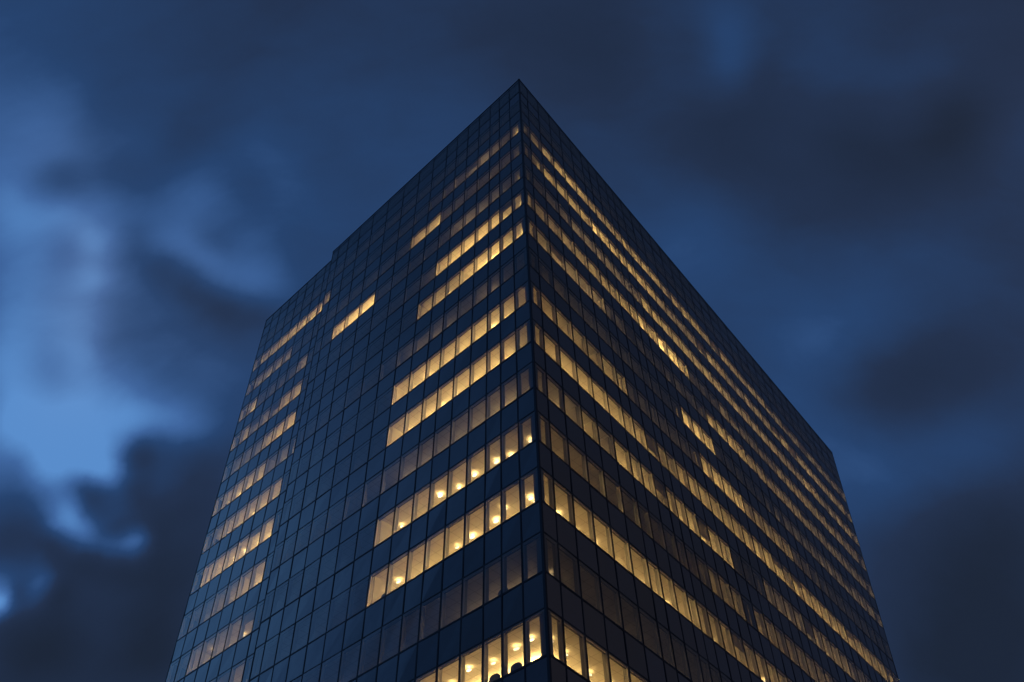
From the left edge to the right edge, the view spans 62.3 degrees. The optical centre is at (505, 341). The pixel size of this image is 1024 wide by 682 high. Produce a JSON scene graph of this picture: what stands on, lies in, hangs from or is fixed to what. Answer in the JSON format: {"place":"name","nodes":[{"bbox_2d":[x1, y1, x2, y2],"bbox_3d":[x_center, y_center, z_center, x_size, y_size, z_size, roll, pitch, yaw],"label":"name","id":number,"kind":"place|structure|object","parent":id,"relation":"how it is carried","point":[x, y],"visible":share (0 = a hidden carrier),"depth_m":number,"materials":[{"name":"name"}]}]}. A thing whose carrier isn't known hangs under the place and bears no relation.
{"place":"outdoors","nodes":[
{"label":"outdoors","id":0,"kind":"place"},
{"bbox_2d":[489,673,499,681],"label":"office chair","id":1,"kind":"object","parent":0,"point":[493,677],"visible":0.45,"depth_m":34.28,"materials":[{"name":"fabric"}]},
{"bbox_2d":[0,0,1023,681],"label":"sky","id":2,"kind":"structure","parent":0,"point":[840,182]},
{"bbox_2d":[510,662,521,671],"bbox_3d":[0.582,13.372,33.651,0.700,1.037,0.631,-32,-57,23],"label":"office chair","id":3,"kind":"object","parent":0,"point":[515,666],"visible":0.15,"depth_m":33.76,"materials":[{"name":"fabric"}]},
{"bbox_2d":[165,79,898,681],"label":"office tower","id":4,"kind":"structure","parent":0,"point":[501,349],"depth_m":55.54,"materials":[{"name":"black glass"}]},
{"bbox_2d":[261,635,278,671],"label":"window","id":5,"kind":"structure","parent":4,"relation":"in","point":[266,651],"depth_m":48.74,"materials":[{"name":"blue glass"}]},
{"bbox_2d":[275,625,293,663],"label":"window","id":6,"kind":"structure","parent":4,"relation":"in","point":[281,638],"depth_m":48.15,"materials":[{"name":"blue glass"}]},
{"bbox_2d":[285,571,302,605],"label":"window","id":7,"kind":"structure","parent":4,"relation":"in","point":[291,580],"depth_m":51.21,"materials":[{"name":"blue glass"}]},
{"bbox_2d":[291,614,310,653],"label":"window","id":8,"kind":"structure","parent":4,"relation":"in","point":[297,626],"depth_m":47.49,"materials":[{"name":"blue glass"}]},
{"bbox_2d":[301,559,319,594],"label":"window","id":9,"kind":"structure","parent":4,"relation":"in","point":[306,569],"depth_m":50.55,"materials":[{"name":"blue glass"}]},
{"bbox_2d":[309,510,327,543],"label":"window","id":10,"kind":"structure","parent":4,"relation":"in","point":[314,521],"depth_m":53.61,"materials":[{"name":"blue glass"}]},
{"bbox_2d":[308,602,329,642],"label":"window","id":11,"kind":"structure","parent":4,"relation":"in","point":[314,615],"depth_m":46.81,"materials":[{"name":"blue glass"}]},
{"bbox_2d":[317,547,337,584],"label":"window","id":12,"kind":"structure","parent":4,"relation":"in","point":[323,558],"depth_m":49.86,"materials":[{"name":"blue glass"}]},
{"bbox_2d":[320,653,340,681],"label":"window","id":13,"kind":"structure","parent":4,"relation":"in","point":[323,670],"depth_m":43.24,"materials":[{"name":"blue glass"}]},
{"bbox_2d":[325,498,344,532],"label":"window","id":14,"kind":"structure","parent":4,"relation":"in","point":[330,510],"depth_m":52.89,"materials":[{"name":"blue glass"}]},
{"bbox_2d":[327,589,349,630],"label":"window","id":15,"kind":"structure","parent":4,"relation":"in","point":[332,607],"depth_m":46.10,"materials":[{"name":"blue glass"}]},
{"bbox_2d":[332,454,350,486],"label":"window","id":16,"kind":"structure","parent":4,"relation":"in","point":[337,466],"depth_m":55.95,"materials":[{"name":"blue glass"}]},
{"bbox_2d":[336,533,356,571],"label":"window","id":17,"kind":"structure","parent":4,"relation":"in","point":[341,545],"depth_m":49.12,"materials":[{"name":"blue glass"}]},
{"bbox_2d":[338,641,360,681],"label":"window","id":18,"kind":"structure","parent":4,"relation":"in","point":[344,653],"depth_m":42.42,"materials":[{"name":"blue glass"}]},
{"bbox_2d":[343,484,363,519],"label":"window","id":19,"kind":"structure","parent":4,"relation":"in","point":[348,497],"depth_m":52.13,"materials":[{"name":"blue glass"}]},
{"bbox_2d":[347,577,368,618],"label":"window","id":20,"kind":"structure","parent":4,"relation":"in","point":[353,588],"depth_m":45.38,"materials":[{"name":"blue glass"}]},
{"bbox_2d":[350,440,369,473],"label":"window","id":21,"kind":"structure","parent":4,"relation":"in","point":[354,453],"depth_m":55.15,"materials":[{"name":"blue glass"}]},
{"bbox_2d":[355,520,375,558],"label":"window","id":22,"kind":"structure","parent":4,"relation":"in","point":[357,555],"depth_m":48.37,"materials":[{"name":"blue glass"}]},
{"bbox_2d":[358,629,380,675],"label":"window","id":23,"kind":"structure","parent":4,"relation":"in","point":[362,657],"depth_m":41.72,"materials":[{"name":"glass"}]},
{"bbox_2d":[362,471,381,506],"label":"window","id":24,"kind":"structure","parent":4,"relation":"in","point":[367,483],"depth_m":51.38,"materials":[{"name":"blue glass"}]},
{"bbox_2d":[367,564,387,605],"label":"window","id":25,"kind":"structure","parent":4,"relation":"in","point":[371,583],"depth_m":44.69,"materials":[{"name":"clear glass"}]},
{"bbox_2d":[368,426,387,459],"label":"window","id":26,"kind":"structure","parent":4,"relation":"in","point":[372,440],"depth_m":54.37,"materials":[{"name":"blue glass"}]},
{"bbox_2d":[374,507,394,546],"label":"window","id":27,"kind":"structure","parent":4,"relation":"in","point":[392,510],"depth_m":47.67,"materials":[{"name":"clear glass"}]},
{"bbox_2d":[379,616,401,663],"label":"window","id":28,"kind":"structure","parent":4,"relation":"in","point":[383,639],"depth_m":41.06,"materials":[{"name":"glass"}]},
{"bbox_2d":[381,458,399,492],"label":"window","id":29,"kind":"structure","parent":4,"relation":"in","point":[385,470],"depth_m":50.65,"materials":[{"name":"grey glass"}]},
{"bbox_2d":[386,414,404,446],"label":"window","id":30,"kind":"structure","parent":4,"relation":"in","point":[390,426],"depth_m":53.64,"materials":[{"name":"beige glass"}]},
{"bbox_2d":[386,551,407,594],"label":"window","id":31,"kind":"structure","parent":4,"relation":"in","point":[389,584],"depth_m":44.02,"materials":[{"name":"beige glass"}]},
{"bbox_2d":[393,495,412,533],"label":"window","id":32,"kind":"structure","parent":4,"relation":"in","point":[411,497],"depth_m":46.97,"materials":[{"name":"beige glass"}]},
{"bbox_2d":[399,445,417,480],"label":"window","id":33,"kind":"structure","parent":4,"relation":"in","point":[403,457],"depth_m":49.95,"materials":[{"name":"grey glass"}]},
{"bbox_2d":[400,605,419,651],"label":"window","id":34,"kind":"structure","parent":4,"relation":"in","point":[404,625],"depth_m":40.41,"materials":[{"name":"grey glass"}]},
{"bbox_2d":[404,400,422,433],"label":"window","id":35,"kind":"structure","parent":4,"relation":"in","point":[408,412],"depth_m":52.90,"materials":[{"name":"beige glass"}]},
{"bbox_2d":[406,540,424,581],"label":"window","id":36,"kind":"structure","parent":4,"relation":"in","point":[410,561],"depth_m":43.39,"materials":[{"name":"beige glass"}]},
{"bbox_2d":[412,483,429,520],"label":"window","id":37,"kind":"structure","parent":4,"relation":"in","point":[427,486],"depth_m":46.32,"materials":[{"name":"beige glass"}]},
{"bbox_2d":[417,433,433,467],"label":"window","id":38,"kind":"structure","parent":4,"relation":"in","point":[421,444],"depth_m":49.29,"materials":[{"name":"grey glass"}]},
{"bbox_2d":[419,593,439,640],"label":"window","id":39,"kind":"structure","parent":4,"relation":"in","point":[423,609],"depth_m":39.86,"materials":[{"name":"grey glass"}]},
{"bbox_2d":[424,528,443,570],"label":"window","id":40,"kind":"structure","parent":4,"relation":"in","point":[427,557],"depth_m":42.81,"materials":[{"name":"beige glass"}]},
{"bbox_2d":[429,471,447,509],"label":"window","id":41,"kind":"structure","parent":4,"relation":"in","point":[443,475],"depth_m":45.75,"materials":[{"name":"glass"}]},
{"bbox_2d":[433,421,450,456],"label":"window","id":42,"kind":"structure","parent":4,"relation":"in","point":[437,432],"depth_m":48.70,"materials":[{"name":"glass"}]},
{"bbox_2d":[437,378,452,408],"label":"window","id":43,"kind":"structure","parent":4,"relation":"in","point":[440,388],"depth_m":51.67,"materials":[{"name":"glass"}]},
{"bbox_2d":[437,656,458,681],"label":"window","id":44,"kind":"structure","parent":4,"relation":"in","point":[439,674],"depth_m":36.49,"materials":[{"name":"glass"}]},
{"bbox_2d":[440,580,461,628],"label":"window","id":45,"kind":"structure","parent":4,"relation":"in","point":[443,605],"depth_m":39.22,"materials":[{"name":"glass"}]},
{"bbox_2d":[444,515,463,557],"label":"window","id":46,"kind":"structure","parent":4,"relation":"in","point":[447,535],"depth_m":42.18,"materials":[{"name":"glass"}]},
{"bbox_2d":[448,459,465,496],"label":"window","id":47,"kind":"structure","parent":4,"relation":"in","point":[451,470],"depth_m":45.16,"materials":[{"name":"glass"}]},
{"bbox_2d":[451,409,467,443],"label":"window","id":48,"kind":"structure","parent":4,"relation":"in","point":[466,411],"depth_m":48.09,"materials":[{"name":"glass"}]},
{"bbox_2d":[453,365,469,397],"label":"window","id":49,"kind":"structure","parent":4,"relation":"in","point":[456,376],"depth_m":51.05,"materials":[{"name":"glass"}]},
{"bbox_2d":[460,643,481,681],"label":"window","id":50,"kind":"structure","parent":4,"relation":"in","point":[462,664],"depth_m":35.77,"materials":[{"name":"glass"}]},
{"bbox_2d":[462,568,482,615],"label":"window","id":51,"kind":"structure","parent":4,"relation":"in","point":[465,581],"depth_m":38.63,"materials":[{"name":"glass"}]},
{"bbox_2d":[465,502,483,544],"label":"window","id":52,"kind":"structure","parent":4,"relation":"in","point":[467,523],"depth_m":41.59,"materials":[{"name":"glass"}]},
{"bbox_2d":[467,446,484,484],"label":"window","id":53,"kind":"structure","parent":4,"relation":"in","point":[470,457],"depth_m":44.52,"materials":[{"name":"grey glass"}]},
{"bbox_2d":[469,397,484,430],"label":"window","id":54,"kind":"structure","parent":4,"relation":"in","point":[477,403],"depth_m":47.47,"materials":[{"name":"grey glass"}]},
{"bbox_2d":[470,353,485,384],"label":"window","id":55,"kind":"structure","parent":4,"relation":"in","point":[472,364],"depth_m":50.44,"materials":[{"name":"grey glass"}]},
{"bbox_2d":[483,633,500,681],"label":"window","id":56,"kind":"structure","parent":4,"relation":"in","point":[485,659],"depth_m":35.07,"materials":[{"name":"grey glass"}]},
{"bbox_2d":[484,557,500,602],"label":"window","id":57,"kind":"structure","parent":4,"relation":"in","point":[486,584],"depth_m":38.02,"materials":[{"name":"grey glass"}]},
{"bbox_2d":[485,492,499,532],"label":"window","id":58,"kind":"structure","parent":4,"relation":"in","point":[487,508],"depth_m":41.03,"materials":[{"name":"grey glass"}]},
{"bbox_2d":[486,435,499,471],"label":"window","id":59,"kind":"structure","parent":4,"relation":"in","point":[497,438],"depth_m":43.97,"materials":[{"name":"grey glass"}]},
{"bbox_2d":[487,386,499,418],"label":"window","id":60,"kind":"structure","parent":4,"relation":"in","point":[498,388],"depth_m":46.94,"materials":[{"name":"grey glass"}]},
{"bbox_2d":[501,374,516,407],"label":"window","id":61,"kind":"structure","parent":4,"relation":"in","point":[513,377],"depth_m":46.42,"materials":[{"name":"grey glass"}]},
{"bbox_2d":[502,424,517,460],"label":"window","id":62,"kind":"structure","parent":4,"relation":"in","point":[515,426],"depth_m":43.46,"materials":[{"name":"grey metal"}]},
{"bbox_2d":[502,480,519,521],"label":"window","id":63,"kind":"structure","parent":4,"relation":"in","point":[506,489],"depth_m":40.51,"materials":[{"name":"grey metal"}]},
{"bbox_2d":[502,545,521,592],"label":"window","id":64,"kind":"structure","parent":4,"relation":"in","point":[504,558],"depth_m":37.60,"materials":[{"name":"grey glass"}]},
{"bbox_2d":[503,621,523,675],"bbox_3d":[0.393,12.490,34.008,1.152,2.337,0.250,-37,-59,26],"label":"window","id":65,"kind":"structure","parent":4,"relation":"in","point":[505,633],"depth_m":34.59,"materials":[{"name":"metal"}]},
{"bbox_2d":[516,321,534,349],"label":"window","id":66,"kind":"structure","parent":4,"relation":"in","point":[517,330],"depth_m":48.81,"materials":[{"name":"metal"}]},
{"bbox_2d":[518,363,537,396],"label":"window","id":67,"kind":"structure","parent":4,"relation":"in","point":[527,367],"depth_m":45.71,"materials":[{"name":"metal"}]},
{"bbox_2d":[519,412,540,448],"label":"window","id":68,"kind":"structure","parent":4,"relation":"in","point":[521,422],"depth_m":42.80,"materials":[{"name":"glass"}]},
{"bbox_2d":[521,468,543,510],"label":"window","id":69,"kind":"structure","parent":4,"relation":"in","point":[532,472],"depth_m":39.77,"materials":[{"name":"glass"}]},
{"bbox_2d":[166,84,898,681],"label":"window","id":70,"kind":"structure","parent":4,"relation":"in","point":[656,572],"depth_m":64.41,"materials":[{"name":"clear glass"}]},
{"bbox_2d":[522,533,547,580],"bbox_3d":[1.256,9.414,36.410,1.172,2.337,0.250,-37,-59,26],"label":"window","id":71,"kind":"structure","parent":4,"relation":"in","point":[525,570],"depth_m":36.79,"materials":[{"name":"metal"}]},
{"bbox_2d":[525,610,552,663],"bbox_3d":[1.287,11.820,33.469,1.172,2.337,0.250,-37,-59,26],"label":"window","id":72,"kind":"structure","parent":4,"relation":"in","point":[527,630],"depth_m":33.86,"materials":[{"name":"glass"}]},
{"bbox_2d":[532,412,550,448],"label":"window","id":73,"kind":"structure","parent":4,"relation":"in","point":[547,435],"depth_m":42.66,"materials":[{"name":"glass"}]},
{"bbox_2d":[535,469,554,509],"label":"window","id":74,"kind":"structure","parent":4,"relation":"in","point":[550,480],"depth_m":39.68,"materials":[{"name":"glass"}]},
{"bbox_2d":[538,533,558,579],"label":"window","id":75,"kind":"structure","parent":4,"relation":"in","point":[554,545],"depth_m":36.74,"materials":[{"name":"glass"}]},
{"bbox_2d":[542,610,564,663],"bbox_3d":[1.876,11.804,33.462,0.250,2.337,1.032,-33,-57,23],"label":"window","id":76,"kind":"structure","parent":4,"relation":"in","point":[559,621],"depth_m":33.74,"materials":[{"name":"glass"}]},
{"bbox_2d":[547,374,563,411],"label":"window","id":77,"kind":"structure","parent":4,"relation":"in","point":[560,391],"depth_m":46.55,"materials":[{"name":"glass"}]},
{"bbox_2d":[550,423,568,464],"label":"window","id":78,"kind":"structure","parent":4,"relation":"in","point":[565,449],"depth_m":43.61,"materials":[{"name":"grey glass"}]},
{"bbox_2d":[554,480,573,524],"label":"window","id":79,"kind":"structure","parent":4,"relation":"in","point":[569,496],"depth_m":40.66,"materials":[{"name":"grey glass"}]},
{"bbox_2d":[560,347,576,381],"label":"window","id":80,"kind":"structure","parent":4,"relation":"in","point":[573,362],"depth_m":50.31,"materials":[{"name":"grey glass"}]},
{"bbox_2d":[559,545,580,596],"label":"window","id":81,"kind":"structure","parent":4,"relation":"in","point":[575,563],"depth_m":37.69,"materials":[{"name":"grey glass"}]},
{"bbox_2d":[564,391,582,428],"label":"window","id":82,"kind":"structure","parent":4,"relation":"in","point":[578,410],"depth_m":47.36,"materials":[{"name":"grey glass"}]},
{"bbox_2d":[564,621,587,678],"bbox_3d":[2.714,12.589,34.114,0.250,2.337,1.452,-33,-57,23],"label":"window","id":83,"kind":"structure","parent":4,"relation":"in","point":[581,637],"depth_m":34.75,"materials":[{"name":"grey glass"}]},
{"bbox_2d":[568,439,587,481],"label":"window","id":84,"kind":"structure","parent":4,"relation":"in","point":[583,457],"depth_m":44.40,"materials":[{"name":"grey glass"}]},
{"bbox_2d":[573,496,594,542],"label":"window","id":85,"kind":"structure","parent":4,"relation":"in","point":[589,513],"depth_m":41.46,"materials":[{"name":"grey glass"}]},
{"bbox_2d":[581,407,598,443],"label":"window","id":86,"kind":"structure","parent":4,"relation":"in","point":[594,423],"depth_m":48.16,"materials":[{"name":"grey glass"}]},
{"bbox_2d":[579,561,602,612],"bbox_3d":[3.695,11.132,37.842,0.250,2.337,1.582,-33,-57,23],"label":"window","id":87,"kind":"structure","parent":4,"relation":"in","point":[596,578],"depth_m":38.50,"materials":[{"name":"grey glass"}]},
{"bbox_2d":[587,457,605,496],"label":"window","id":88,"kind":"structure","parent":4,"relation":"in","point":[600,471],"depth_m":45.20,"materials":[{"name":"grey glass"}]},
{"bbox_2d":[586,637,609,681],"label":"window","id":89,"kind":"structure","parent":4,"relation":"in","point":[604,653],"depth_m":35.65,"materials":[{"name":"grey glass"}]},
{"bbox_2d":[593,513,613,557],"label":"window","id":90,"kind":"structure","parent":4,"relation":"in","point":[608,534],"depth_m":42.23,"materials":[{"name":"glass"}]},
{"bbox_2d":[598,423,615,459],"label":"window","id":91,"kind":"structure","parent":4,"relation":"in","point":[610,436],"depth_m":48.95,"materials":[{"name":"glass"}]},
{"bbox_2d":[601,578,622,627],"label":"window","id":92,"kind":"structure","parent":4,"relation":"in","point":[616,597],"depth_m":39.28,"materials":[{"name":"glass"}]},
{"bbox_2d":[604,472,623,512],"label":"window","id":93,"kind":"structure","parent":4,"relation":"in","point":[618,491],"depth_m":46.00,"materials":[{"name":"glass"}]},
{"bbox_2d":[609,654,629,681],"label":"window","id":94,"kind":"structure","parent":4,"relation":"in","point":[625,669],"depth_m":36.58,"materials":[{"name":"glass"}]},
{"bbox_2d":[611,528,632,573],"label":"window","id":95,"kind":"structure","parent":4,"relation":"in","point":[629,567],"depth_m":43.04,"materials":[{"name":"glass"}]},
{"bbox_2d":[614,438,631,473],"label":"window","id":96,"kind":"structure","parent":4,"relation":"in","point":[629,470],"depth_m":49.76,"materials":[{"name":"glass"}]},
{"bbox_2d":[621,487,640,527],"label":"window","id":97,"kind":"structure","parent":4,"relation":"in","point":[636,513],"depth_m":46.80,"materials":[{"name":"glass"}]},
{"bbox_2d":[620,593,642,642],"bbox_3d":[5.738,13.047,39.431,0.250,2.337,1.562,-33,-57,23],"label":"window","id":98,"kind":"structure","parent":4,"relation":"in","point":[635,609],"depth_m":40.08,"materials":[{"name":"glass"}]},
{"bbox_2d":[630,544,650,588],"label":"window","id":99,"kind":"structure","parent":4,"relation":"in","point":[644,562],"depth_m":43.86,"materials":[{"name":"glass"}]},
{"bbox_2d":[639,608,661,657],"bbox_3d":[6.781,14.026,40.243,0.250,2.337,1.572,-33,-57,23],"label":"window","id":100,"kind":"structure","parent":4,"relation":"in","point":[654,624],"depth_m":40.89,"materials":[{"name":"glass"}]},
{"bbox_2d":[658,623,674,667],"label":"window","id":101,"kind":"structure","parent":4,"relation":"in","point":[667,636],"depth_m":41.49,"materials":[{"name":"glass"}]},
{"bbox_2d":[660,570,677,610],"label":"window","id":102,"kind":"structure","parent":4,"relation":"in","point":[670,584],"depth_m":45.13,"materials":[{"name":"yellow glass"}]},
{"bbox_2d":[671,634,690,679],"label":"window","id":103,"kind":"structure","parent":4,"relation":"in","point":[683,654],"depth_m":42.17,"materials":[{"name":"black glass"}]},
{"bbox_2d":[674,582,690,620],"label":"window","id":104,"kind":"structure","parent":4,"relation":"in","point":[683,593],"depth_m":45.81,"materials":[{"name":"yellow glass"}]},
{"bbox_2d":[686,646,702,681],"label":"window","id":105,"kind":"structure","parent":4,"relation":"in","point":[699,675],"depth_m":42.90,"materials":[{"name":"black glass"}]}
]}

